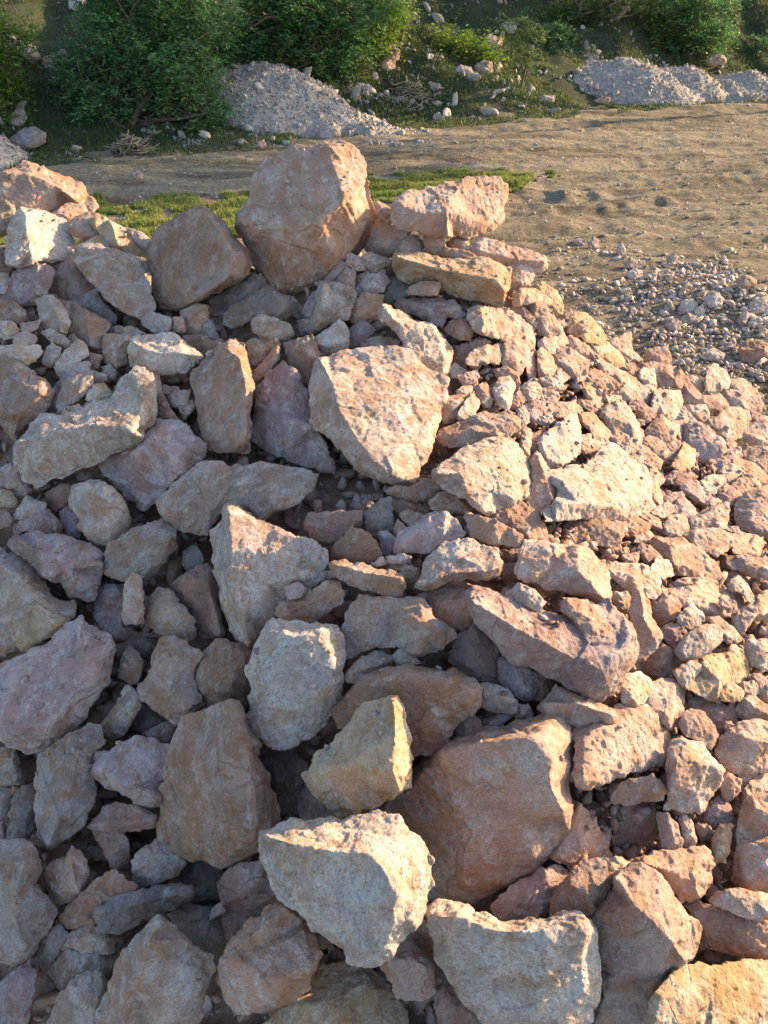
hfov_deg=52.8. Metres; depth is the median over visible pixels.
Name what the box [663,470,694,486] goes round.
stone
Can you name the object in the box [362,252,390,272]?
stone
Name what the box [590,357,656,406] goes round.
rock
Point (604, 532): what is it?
rock
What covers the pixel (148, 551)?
rock
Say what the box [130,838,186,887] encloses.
rock
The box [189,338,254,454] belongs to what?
boulder
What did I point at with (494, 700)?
rock
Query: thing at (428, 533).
rock
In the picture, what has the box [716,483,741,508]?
stone
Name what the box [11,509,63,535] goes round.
rock
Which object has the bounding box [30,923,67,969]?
rock
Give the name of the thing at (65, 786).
boulder
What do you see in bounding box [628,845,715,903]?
rock
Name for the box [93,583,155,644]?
rock
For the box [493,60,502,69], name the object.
stone
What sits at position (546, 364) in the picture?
stone
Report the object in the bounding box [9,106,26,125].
stone
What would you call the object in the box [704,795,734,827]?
stone
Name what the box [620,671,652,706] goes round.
rock
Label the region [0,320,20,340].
stone
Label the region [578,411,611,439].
stone
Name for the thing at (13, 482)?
rock
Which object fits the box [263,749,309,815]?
rock
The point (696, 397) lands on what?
rock
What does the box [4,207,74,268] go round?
rock
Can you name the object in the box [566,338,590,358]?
stone
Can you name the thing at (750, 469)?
stone
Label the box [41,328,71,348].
stone
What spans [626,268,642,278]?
stone
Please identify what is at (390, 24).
shrub
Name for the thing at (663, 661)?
rock
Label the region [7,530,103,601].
rock
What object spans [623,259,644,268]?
stone
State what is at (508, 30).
stone
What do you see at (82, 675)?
boulder
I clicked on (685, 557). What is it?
rock
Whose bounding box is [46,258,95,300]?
rock
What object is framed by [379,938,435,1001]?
rock
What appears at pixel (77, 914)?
rock
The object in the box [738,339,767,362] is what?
stone
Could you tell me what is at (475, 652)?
rock
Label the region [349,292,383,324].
rock
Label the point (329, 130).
stone
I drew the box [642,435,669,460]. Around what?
stone
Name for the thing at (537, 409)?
stone
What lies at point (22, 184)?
rock
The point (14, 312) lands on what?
rock
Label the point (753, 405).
rock
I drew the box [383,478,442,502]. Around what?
rock
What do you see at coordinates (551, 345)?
stone
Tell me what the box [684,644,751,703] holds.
rock
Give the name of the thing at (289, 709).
boulder
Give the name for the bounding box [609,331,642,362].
stone
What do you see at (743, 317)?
stone
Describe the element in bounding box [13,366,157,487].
boulder
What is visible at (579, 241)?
stone
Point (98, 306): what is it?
stone
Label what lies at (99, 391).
stone
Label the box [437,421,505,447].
rock
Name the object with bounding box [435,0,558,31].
shrub
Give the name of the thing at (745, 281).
stone
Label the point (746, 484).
stone
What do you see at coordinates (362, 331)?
stone
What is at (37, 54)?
boulder
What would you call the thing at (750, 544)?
rock
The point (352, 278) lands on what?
loose rubble
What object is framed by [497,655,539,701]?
rock
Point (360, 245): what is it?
rock
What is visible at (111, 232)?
rock
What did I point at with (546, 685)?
stone
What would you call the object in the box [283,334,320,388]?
rock
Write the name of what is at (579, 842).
rock
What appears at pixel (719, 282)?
gravel
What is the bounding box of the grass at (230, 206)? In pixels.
[0,167,561,247]
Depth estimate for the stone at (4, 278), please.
3.10 m
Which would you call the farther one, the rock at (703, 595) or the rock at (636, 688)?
the rock at (703, 595)
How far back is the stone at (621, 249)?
6.53 m
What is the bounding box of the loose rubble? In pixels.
[0,200,767,1023]
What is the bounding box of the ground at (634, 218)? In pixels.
[0,0,767,485]
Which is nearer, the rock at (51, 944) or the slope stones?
the rock at (51, 944)
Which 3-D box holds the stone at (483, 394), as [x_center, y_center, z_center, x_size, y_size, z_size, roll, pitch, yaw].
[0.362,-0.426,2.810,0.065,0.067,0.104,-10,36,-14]
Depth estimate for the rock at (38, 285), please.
3.07 m
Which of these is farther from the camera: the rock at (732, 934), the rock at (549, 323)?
the rock at (549, 323)
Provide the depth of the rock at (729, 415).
3.49 m
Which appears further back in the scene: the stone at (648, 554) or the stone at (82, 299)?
the stone at (82, 299)
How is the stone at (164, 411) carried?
on the boulder at (158, 466)
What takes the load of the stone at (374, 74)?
on the ground at (634, 218)
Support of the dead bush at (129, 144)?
on the ground at (634, 218)
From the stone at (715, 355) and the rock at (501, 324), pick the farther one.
the stone at (715, 355)
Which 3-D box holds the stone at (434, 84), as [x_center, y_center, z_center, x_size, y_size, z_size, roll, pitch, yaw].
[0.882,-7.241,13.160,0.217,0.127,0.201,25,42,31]
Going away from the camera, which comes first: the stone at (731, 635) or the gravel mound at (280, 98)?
the stone at (731, 635)
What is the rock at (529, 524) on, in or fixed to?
on the stone chips
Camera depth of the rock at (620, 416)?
3.06 m
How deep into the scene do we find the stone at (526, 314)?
3.10 m
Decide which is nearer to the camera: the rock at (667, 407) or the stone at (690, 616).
the stone at (690, 616)
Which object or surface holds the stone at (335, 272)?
on the stone chips
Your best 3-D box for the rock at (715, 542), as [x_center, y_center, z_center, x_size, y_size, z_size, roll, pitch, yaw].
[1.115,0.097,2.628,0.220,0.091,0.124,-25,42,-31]
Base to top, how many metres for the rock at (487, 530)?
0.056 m
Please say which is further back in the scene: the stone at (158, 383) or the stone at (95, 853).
the stone at (158, 383)
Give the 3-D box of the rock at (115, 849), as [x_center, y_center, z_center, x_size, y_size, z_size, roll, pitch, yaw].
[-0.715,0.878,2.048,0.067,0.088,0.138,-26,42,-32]
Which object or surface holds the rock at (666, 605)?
on the stone chips
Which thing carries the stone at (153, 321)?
on the stone chips
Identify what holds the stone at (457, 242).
on the rock at (503, 253)
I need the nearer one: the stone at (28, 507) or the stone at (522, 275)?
the stone at (28, 507)
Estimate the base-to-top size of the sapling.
1.226 m
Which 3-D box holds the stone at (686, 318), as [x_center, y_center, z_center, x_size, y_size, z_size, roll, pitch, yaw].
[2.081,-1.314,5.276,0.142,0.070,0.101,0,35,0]
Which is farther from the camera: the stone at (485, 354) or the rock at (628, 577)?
the stone at (485, 354)
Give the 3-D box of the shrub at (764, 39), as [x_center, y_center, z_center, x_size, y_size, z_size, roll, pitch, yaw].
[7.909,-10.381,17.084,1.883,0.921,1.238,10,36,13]
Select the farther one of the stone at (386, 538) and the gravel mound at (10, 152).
the gravel mound at (10, 152)
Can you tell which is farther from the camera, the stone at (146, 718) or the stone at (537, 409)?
the stone at (537, 409)
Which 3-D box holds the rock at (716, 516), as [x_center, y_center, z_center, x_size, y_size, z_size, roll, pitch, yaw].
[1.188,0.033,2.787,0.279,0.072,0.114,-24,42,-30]
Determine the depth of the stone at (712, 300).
5.37 m
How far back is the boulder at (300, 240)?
2.98 m
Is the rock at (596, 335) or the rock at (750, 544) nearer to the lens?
the rock at (750, 544)
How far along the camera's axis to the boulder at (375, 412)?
2.53 m
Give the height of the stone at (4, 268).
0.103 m
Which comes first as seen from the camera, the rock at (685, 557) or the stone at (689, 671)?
the stone at (689, 671)
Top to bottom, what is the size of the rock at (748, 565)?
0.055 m
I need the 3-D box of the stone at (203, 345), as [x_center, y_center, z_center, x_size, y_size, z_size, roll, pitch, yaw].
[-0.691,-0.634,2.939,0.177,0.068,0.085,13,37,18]
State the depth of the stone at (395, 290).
3.06 m
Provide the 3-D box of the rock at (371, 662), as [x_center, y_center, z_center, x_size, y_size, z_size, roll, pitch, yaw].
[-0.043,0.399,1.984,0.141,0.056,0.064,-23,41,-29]
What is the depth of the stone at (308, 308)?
2.99 m
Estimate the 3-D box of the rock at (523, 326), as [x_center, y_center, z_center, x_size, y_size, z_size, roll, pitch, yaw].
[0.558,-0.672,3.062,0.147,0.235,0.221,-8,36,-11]
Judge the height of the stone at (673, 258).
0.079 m
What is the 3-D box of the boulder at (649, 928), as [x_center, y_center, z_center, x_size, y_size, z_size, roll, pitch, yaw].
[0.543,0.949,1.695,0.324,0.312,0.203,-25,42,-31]
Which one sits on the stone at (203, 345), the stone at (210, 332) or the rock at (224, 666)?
the stone at (210, 332)
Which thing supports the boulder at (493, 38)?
on the ground at (634, 218)
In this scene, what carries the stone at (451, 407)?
on the stone chips
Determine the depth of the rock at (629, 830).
1.91 m
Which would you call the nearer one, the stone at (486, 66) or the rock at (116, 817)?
the rock at (116, 817)
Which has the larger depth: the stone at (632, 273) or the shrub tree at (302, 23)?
the shrub tree at (302, 23)
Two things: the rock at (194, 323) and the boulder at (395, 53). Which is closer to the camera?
the rock at (194, 323)
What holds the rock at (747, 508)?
on the stone chips
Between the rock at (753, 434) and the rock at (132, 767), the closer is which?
the rock at (132, 767)
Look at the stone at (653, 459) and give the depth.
3.00 m
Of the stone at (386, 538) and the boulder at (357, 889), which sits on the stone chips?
the stone at (386, 538)
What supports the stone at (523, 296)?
on the stone at (550, 292)
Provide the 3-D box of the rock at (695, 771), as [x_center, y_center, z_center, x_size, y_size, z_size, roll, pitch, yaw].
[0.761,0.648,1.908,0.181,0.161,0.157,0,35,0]
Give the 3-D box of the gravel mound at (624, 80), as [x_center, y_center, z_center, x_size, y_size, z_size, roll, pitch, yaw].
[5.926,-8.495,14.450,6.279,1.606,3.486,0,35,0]
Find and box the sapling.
[489,10,550,88]
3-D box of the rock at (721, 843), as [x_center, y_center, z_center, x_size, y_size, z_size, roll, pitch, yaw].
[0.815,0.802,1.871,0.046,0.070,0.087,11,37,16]
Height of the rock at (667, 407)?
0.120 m
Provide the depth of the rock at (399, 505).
2.37 m
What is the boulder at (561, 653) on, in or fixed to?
on the stone chips
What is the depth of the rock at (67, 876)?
1.99 m
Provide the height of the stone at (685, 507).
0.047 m
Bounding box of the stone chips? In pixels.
[0,143,767,1023]
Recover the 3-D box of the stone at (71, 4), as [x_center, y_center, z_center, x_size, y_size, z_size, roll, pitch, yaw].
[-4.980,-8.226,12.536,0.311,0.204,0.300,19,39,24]
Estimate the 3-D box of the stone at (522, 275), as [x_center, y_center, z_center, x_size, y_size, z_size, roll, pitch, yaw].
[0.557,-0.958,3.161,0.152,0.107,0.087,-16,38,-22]
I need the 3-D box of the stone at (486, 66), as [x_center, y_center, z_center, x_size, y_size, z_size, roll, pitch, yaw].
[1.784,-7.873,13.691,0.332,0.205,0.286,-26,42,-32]
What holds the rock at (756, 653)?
on the stone chips
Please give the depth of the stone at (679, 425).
3.29 m
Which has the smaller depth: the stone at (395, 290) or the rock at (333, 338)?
the rock at (333, 338)
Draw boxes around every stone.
[0,247,15,276]
[0,272,9,294]
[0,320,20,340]
[0,489,17,507]
[0,510,13,528]
[0,788,11,821]
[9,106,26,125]
[13,495,46,520]
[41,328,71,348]
[42,342,61,367]
[44,482,71,513]
[53,202,87,222]
[59,506,81,539]
[68,0,86,11]
[70,288,102,305]
[77,845,107,861]
[81,293,116,325]
[85,383,113,402]
[107,325,145,336]
[132,171,143,178]
[132,704,166,731]
[140,310,171,333]
[144,720,176,743]
[154,374,161,395]
[157,392,179,419]
[167,389,190,408]
[182,334,223,356]
[182,544,205,570]
[200,318,219,339]
[251,345,280,383]
[257,139,266,147]
[302,291,315,317]
[309,570,336,589]
[319,122,340,138]
[319,949,345,964]
[323,260,347,281]
[342,680,353,696]
[349,319,375,348]
[351,336,402,349]
[355,268,389,295]
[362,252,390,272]
[372,71,378,79]
[377,530,394,555]
[380,58,395,70]
[383,277,410,306]
[386,563,419,583]
[391,649,420,665]
[395,234,424,252]
[405,281,440,295]
[422,246,476,258]
[423,235,445,248]
[430,82,441,90]
[433,100,442,107]
[441,394,463,424]
[444,318,473,340]
[445,236,471,251]
[452,342,470,368]
[453,714,481,736]
[454,64,472,73]
[457,391,479,420]
[464,343,502,366]
[473,382,492,408]
[474,60,492,73]
[481,713,514,726]
[492,375,515,409]
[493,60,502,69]
[493,366,520,389]
[499,548,519,563]
[503,21,516,32]
[505,582,546,611]
[506,263,534,293]
[510,305,537,331]
[511,288,552,306]
[520,379,541,401]
[524,400,545,423]
[532,281,563,317]
[532,670,556,701]
[536,347,559,376]
[537,332,568,354]
[539,386,560,405]
[540,95,554,101]
[543,401,582,418]
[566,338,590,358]
[572,237,585,245]
[578,380,603,406]
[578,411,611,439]
[581,433,599,458]
[588,237,598,248]
[588,368,612,392]
[592,341,627,372]
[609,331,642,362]
[611,591,630,613]
[617,243,625,254]
[622,515,651,539]
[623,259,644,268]
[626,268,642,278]
[627,399,656,426]
[635,444,662,469]
[635,542,661,565]
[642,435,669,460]
[644,345,671,364]
[644,414,669,442]
[650,556,673,579]
[660,622,686,649]
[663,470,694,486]
[663,514,689,537]
[664,417,688,440]
[664,439,681,464]
[665,318,681,330]
[666,253,679,264]
[671,442,695,470]
[672,660,702,687]
[673,497,697,517]
[677,298,697,313]
[677,603,704,630]
[678,813,696,848]
[680,313,699,323]
[680,480,718,506]
[684,404,709,424]
[694,303,705,314]
[699,474,725,494]
[703,292,724,308]
[703,363,730,392]
[704,348,724,361]
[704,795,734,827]
[705,615,743,645]
[707,446,742,474]
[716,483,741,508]
[717,463,744,484]
[720,682,744,702]
[720,771,741,801]
[727,575,756,604]
[729,377,763,399]
[731,458,767,483]
[731,476,761,493]
[731,603,758,636]
[734,774,757,791]
[736,274,756,289]
[737,309,748,324]
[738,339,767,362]
[742,773,767,799]
[747,673,767,702]
[748,296,767,313]
[754,590,767,621]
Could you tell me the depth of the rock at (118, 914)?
1.87 m
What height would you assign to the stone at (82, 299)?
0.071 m
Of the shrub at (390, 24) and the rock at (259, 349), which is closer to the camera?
the rock at (259, 349)
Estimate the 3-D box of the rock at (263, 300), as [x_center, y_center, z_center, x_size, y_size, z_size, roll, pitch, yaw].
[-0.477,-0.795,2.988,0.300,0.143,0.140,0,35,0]
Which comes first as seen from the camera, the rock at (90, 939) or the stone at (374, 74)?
the rock at (90, 939)
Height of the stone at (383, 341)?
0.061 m
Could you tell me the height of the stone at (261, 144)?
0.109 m
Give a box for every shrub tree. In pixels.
[32,0,257,136]
[192,0,411,88]
[540,0,672,27]
[632,0,751,65]
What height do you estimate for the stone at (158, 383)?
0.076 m
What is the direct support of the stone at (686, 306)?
on the gravel
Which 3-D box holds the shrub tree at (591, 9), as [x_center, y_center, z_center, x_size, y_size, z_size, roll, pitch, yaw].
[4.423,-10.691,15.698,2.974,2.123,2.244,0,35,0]
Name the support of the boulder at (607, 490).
on the stone chips
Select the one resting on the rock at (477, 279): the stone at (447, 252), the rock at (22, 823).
the stone at (447, 252)
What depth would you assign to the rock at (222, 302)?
3.06 m
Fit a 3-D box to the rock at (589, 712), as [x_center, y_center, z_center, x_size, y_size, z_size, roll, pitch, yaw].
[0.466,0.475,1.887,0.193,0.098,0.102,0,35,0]
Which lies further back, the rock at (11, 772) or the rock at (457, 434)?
the rock at (457, 434)
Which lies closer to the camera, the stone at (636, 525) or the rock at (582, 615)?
the rock at (582, 615)
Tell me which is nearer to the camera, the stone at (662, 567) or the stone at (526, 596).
the stone at (526, 596)
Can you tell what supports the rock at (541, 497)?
on the stone chips
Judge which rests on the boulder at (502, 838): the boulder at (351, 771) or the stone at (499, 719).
the stone at (499, 719)
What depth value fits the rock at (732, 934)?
1.79 m
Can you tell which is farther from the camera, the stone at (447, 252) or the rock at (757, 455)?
the rock at (757, 455)
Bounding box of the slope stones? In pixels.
[0,0,766,135]
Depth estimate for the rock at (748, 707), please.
2.08 m
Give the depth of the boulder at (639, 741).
1.85 m
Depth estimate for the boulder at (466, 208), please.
3.08 m
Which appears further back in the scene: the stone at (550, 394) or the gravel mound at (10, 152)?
the gravel mound at (10, 152)
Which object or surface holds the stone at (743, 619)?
on the stone chips
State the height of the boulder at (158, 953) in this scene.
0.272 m
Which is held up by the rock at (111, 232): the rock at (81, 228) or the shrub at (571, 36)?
the rock at (81, 228)
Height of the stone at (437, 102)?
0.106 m
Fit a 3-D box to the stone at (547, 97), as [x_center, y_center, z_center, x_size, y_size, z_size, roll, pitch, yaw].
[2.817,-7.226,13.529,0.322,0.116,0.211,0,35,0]
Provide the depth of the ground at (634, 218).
9.79 m
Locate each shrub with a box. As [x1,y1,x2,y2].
[0,4,65,132]
[345,0,430,76]
[424,20,509,74]
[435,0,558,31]
[486,7,595,55]
[542,27,596,49]
[637,6,692,54]
[721,21,767,50]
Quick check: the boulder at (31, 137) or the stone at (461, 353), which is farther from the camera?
the boulder at (31, 137)
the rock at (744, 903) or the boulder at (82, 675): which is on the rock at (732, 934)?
the rock at (744, 903)
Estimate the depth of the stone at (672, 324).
5.17 m
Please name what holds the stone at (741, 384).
on the stone chips
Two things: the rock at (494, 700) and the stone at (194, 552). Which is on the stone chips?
the stone at (194, 552)
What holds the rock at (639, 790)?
on the rock at (629, 830)
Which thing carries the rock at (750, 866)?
on the stone chips
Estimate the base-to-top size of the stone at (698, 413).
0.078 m
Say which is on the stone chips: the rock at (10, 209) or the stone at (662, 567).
the rock at (10, 209)
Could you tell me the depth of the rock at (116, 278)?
3.05 m
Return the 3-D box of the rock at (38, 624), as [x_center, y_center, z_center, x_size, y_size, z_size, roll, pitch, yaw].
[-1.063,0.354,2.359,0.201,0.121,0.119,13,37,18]
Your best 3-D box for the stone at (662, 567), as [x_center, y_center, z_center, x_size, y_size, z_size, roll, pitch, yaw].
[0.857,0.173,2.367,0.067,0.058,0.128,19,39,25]
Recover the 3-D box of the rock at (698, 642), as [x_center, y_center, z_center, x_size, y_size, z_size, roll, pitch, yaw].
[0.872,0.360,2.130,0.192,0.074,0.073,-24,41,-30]
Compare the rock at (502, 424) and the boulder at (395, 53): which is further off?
the boulder at (395, 53)
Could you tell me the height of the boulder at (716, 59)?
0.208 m
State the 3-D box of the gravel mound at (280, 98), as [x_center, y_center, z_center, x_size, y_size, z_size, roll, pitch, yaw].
[-1.389,-6.650,11.825,4.213,1.522,3.677,0,35,0]
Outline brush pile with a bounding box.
[378,74,470,109]
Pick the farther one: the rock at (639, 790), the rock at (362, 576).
the rock at (362, 576)
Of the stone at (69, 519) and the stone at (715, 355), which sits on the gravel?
the stone at (715, 355)
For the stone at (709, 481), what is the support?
on the stone chips
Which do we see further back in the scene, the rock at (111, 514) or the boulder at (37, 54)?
the boulder at (37, 54)
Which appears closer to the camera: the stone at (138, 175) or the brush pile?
the stone at (138, 175)
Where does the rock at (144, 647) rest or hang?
on the stone chips
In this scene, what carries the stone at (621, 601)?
on the stone chips
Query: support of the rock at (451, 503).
on the stone chips
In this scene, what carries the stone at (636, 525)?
on the stone chips
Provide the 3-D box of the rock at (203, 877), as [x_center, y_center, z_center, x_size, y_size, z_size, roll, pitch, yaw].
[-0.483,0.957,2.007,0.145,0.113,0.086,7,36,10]
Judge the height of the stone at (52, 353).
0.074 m
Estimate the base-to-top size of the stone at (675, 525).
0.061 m
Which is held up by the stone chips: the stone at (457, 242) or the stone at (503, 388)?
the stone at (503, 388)
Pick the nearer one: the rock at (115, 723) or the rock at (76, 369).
the rock at (115, 723)
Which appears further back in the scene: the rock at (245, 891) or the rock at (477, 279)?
the rock at (477, 279)
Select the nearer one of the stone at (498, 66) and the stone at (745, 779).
the stone at (745, 779)
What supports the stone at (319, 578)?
on the boulder at (241, 540)
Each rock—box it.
[0,160,98,212]
[0,199,16,237]
[0,263,55,306]
[0,299,26,326]
[0,344,42,365]
[0,357,55,440]
[0,462,33,500]
[0,747,24,785]
[0,964,36,1023]
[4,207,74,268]
[6,781,36,839]
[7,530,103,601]
[10,602,69,652]
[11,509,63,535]
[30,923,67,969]
[35,294,70,335]
[43,845,89,904]
[45,948,113,989]
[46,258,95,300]
[46,361,90,413]
[46,969,107,1023]
[53,339,88,377]
[53,869,137,930]
[56,370,93,414]
[59,299,111,353]
[61,925,119,954]
[65,243,155,319]
[68,479,131,548]
[69,211,100,240]
[84,214,145,257]
[87,801,158,833]
[90,735,169,808]
[91,830,130,870]
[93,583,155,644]
[93,883,194,934]
[101,333,130,370]
[101,684,141,742]
[103,517,177,581]
[115,637,157,661]
[118,644,143,684]
[121,572,144,625]
[127,332,204,375]
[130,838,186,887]
[135,635,204,726]
[144,586,196,641]
[166,902,225,964]
[171,563,225,640]
[177,860,223,905]
[180,303,208,334]
[195,638,251,706]
[206,273,268,321]
[217,860,279,944]
[222,286,298,328]
[246,336,280,368]
[251,313,294,340]
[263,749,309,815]
[274,579,345,623]
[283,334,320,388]
[296,786,336,820]
[303,510,365,546]
[307,280,358,334]
[314,319,349,355]
[328,559,405,597]
[329,526,382,564]
[344,650,393,683]
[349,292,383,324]
[351,178,378,255]
[364,219,411,257]
[364,496,394,540]
[377,304,452,375]
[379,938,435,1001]
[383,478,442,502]
[391,250,511,306]
[392,497,431,521]
[393,297,466,327]
[393,510,465,553]
[406,919,433,958]
[415,538,502,591]
[428,491,471,514]
[428,585,473,634]
[433,959,478,1023]
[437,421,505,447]
[448,624,501,684]
[461,410,520,437]
[463,510,523,547]
[466,304,524,341]
[471,237,547,272]
[480,682,518,715]
[486,501,556,542]
[490,864,568,921]
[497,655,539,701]
[500,336,534,376]
[501,306,537,378]
[514,539,611,601]
[525,451,555,513]
[527,301,563,336]
[537,412,581,469]
[537,684,615,727]
[549,856,629,917]
[550,801,612,870]
[552,345,589,380]
[560,597,611,636]
[561,518,624,547]
[566,311,606,345]
[583,800,660,859]
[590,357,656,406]
[600,401,643,444]
[604,561,661,599]
[609,774,666,805]
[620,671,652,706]
[628,586,662,660]
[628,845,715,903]
[635,361,687,388]
[642,644,685,680]
[646,678,685,730]
[648,535,722,584]
[650,587,681,625]
[651,388,683,420]
[656,811,683,849]
[663,737,725,813]
[669,578,748,618]
[674,623,723,660]
[678,376,724,415]
[679,708,718,749]
[681,417,726,464]
[682,899,767,960]
[684,527,734,557]
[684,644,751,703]
[684,694,738,736]
[688,501,730,531]
[706,887,767,921]
[708,406,751,440]
[711,823,732,863]
[714,718,767,775]
[719,554,767,579]
[723,389,764,421]
[730,790,767,892]
[731,531,764,556]
[734,484,767,540]
[734,694,767,720]
[741,446,767,473]
[742,415,767,445]
[744,638,767,670]
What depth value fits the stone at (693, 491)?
2.92 m
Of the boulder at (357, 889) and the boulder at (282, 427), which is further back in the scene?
the boulder at (282, 427)
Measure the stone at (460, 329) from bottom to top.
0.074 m
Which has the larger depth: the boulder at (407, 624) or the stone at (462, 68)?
the stone at (462, 68)
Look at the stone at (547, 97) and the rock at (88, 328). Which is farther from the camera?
the stone at (547, 97)
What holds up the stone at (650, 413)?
on the stone chips
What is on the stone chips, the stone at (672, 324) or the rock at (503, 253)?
the rock at (503, 253)
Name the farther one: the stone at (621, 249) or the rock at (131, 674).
the stone at (621, 249)
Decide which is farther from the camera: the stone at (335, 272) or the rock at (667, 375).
the rock at (667, 375)
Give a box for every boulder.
[0,547,76,656]
[0,615,115,754]
[0,838,57,965]
[4,35,40,63]
[8,126,46,150]
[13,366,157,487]
[33,722,105,849]
[41,49,65,67]
[95,914,216,1023]
[97,418,206,511]
[145,206,252,310]
[155,460,318,535]
[156,699,280,868]
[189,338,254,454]
[209,503,328,650]
[217,902,323,1015]
[234,140,369,295]
[244,617,345,750]
[251,360,335,473]
[258,809,434,967]
[262,960,408,1023]
[301,695,413,817]
[308,345,449,487]
[331,663,482,756]
[341,594,456,658]
[351,45,365,61]
[380,43,399,61]
[384,714,574,904]
[390,175,508,239]
[424,898,601,1023]
[431,436,532,515]
[465,585,639,702]
[484,34,502,47]
[541,442,655,521]
[571,703,671,790]
[589,862,701,1023]
[642,959,767,1023]
[706,54,726,66]
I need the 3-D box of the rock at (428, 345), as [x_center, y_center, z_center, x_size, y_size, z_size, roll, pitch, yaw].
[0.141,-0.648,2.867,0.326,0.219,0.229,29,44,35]
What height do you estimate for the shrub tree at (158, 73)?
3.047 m
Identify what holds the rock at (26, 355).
on the rock at (26, 395)
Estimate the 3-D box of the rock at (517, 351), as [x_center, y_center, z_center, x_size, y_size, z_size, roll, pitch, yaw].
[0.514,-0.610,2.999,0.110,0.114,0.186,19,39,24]
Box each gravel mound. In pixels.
[0,135,81,168]
[141,35,433,146]
[530,29,767,109]
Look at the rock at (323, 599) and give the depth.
2.10 m
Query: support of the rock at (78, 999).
on the stone chips
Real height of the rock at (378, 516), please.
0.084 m
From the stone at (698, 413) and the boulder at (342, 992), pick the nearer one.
the boulder at (342, 992)
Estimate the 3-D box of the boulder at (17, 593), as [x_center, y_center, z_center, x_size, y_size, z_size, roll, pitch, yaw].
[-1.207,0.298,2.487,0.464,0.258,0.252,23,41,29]
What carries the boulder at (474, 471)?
on the stone chips
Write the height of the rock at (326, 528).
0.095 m
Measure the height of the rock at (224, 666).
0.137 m
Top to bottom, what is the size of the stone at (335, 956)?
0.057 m
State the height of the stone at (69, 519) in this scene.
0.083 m
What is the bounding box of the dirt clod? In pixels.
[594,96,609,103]
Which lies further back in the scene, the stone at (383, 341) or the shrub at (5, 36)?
the shrub at (5, 36)
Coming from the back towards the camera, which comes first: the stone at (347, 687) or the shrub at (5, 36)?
the shrub at (5, 36)
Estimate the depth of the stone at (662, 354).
3.58 m
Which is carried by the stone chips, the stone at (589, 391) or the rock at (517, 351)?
the stone at (589, 391)
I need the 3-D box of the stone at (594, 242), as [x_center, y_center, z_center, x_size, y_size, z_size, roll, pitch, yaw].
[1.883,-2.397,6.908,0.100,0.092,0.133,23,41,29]
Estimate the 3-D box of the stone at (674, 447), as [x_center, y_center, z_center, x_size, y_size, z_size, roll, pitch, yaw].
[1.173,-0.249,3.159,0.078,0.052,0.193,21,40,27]
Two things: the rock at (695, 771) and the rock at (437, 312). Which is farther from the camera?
the rock at (437, 312)
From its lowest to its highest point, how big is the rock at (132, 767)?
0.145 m
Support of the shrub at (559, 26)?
on the ground at (634, 218)
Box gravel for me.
[5,112,767,427]
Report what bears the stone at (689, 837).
on the rock at (686, 873)
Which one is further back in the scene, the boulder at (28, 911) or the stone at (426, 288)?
the stone at (426, 288)
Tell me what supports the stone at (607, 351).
on the stone chips
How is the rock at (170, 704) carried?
on the stone chips
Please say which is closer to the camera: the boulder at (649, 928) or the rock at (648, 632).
the boulder at (649, 928)
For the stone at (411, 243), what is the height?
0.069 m
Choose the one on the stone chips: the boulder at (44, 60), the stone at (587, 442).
the stone at (587, 442)
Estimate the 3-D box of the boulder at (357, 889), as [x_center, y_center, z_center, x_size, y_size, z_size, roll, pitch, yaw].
[-0.082,0.766,1.671,0.394,0.291,0.267,24,41,30]
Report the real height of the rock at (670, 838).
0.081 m
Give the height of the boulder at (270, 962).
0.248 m
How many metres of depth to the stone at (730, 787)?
1.94 m
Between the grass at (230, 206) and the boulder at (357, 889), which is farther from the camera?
the grass at (230, 206)
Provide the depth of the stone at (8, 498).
2.67 m
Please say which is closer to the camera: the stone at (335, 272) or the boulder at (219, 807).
the boulder at (219, 807)
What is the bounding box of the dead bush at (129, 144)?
[104,130,159,156]
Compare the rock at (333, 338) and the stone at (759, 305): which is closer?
the rock at (333, 338)
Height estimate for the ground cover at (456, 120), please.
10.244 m
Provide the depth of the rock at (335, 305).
2.93 m
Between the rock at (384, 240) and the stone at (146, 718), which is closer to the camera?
the stone at (146, 718)
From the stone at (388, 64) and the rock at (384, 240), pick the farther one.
the stone at (388, 64)
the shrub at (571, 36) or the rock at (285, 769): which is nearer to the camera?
the rock at (285, 769)
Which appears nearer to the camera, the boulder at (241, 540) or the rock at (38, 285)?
the boulder at (241, 540)
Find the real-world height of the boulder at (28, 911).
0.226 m
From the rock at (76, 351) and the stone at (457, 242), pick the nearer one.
the rock at (76, 351)
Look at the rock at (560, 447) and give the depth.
2.70 m
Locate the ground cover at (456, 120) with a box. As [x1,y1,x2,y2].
[0,0,767,167]
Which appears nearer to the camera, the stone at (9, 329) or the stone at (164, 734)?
the stone at (164, 734)
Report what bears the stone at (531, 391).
on the stone at (537, 409)
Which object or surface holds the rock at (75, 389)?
on the boulder at (48, 447)
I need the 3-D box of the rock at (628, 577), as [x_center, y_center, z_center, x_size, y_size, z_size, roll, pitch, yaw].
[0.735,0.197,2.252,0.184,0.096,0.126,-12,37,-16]
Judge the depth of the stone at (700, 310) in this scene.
5.33 m
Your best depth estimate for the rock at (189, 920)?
1.89 m
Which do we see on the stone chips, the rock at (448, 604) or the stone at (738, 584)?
the rock at (448, 604)
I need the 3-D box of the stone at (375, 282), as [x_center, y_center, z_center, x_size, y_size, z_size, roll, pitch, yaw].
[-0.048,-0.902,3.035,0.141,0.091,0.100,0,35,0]

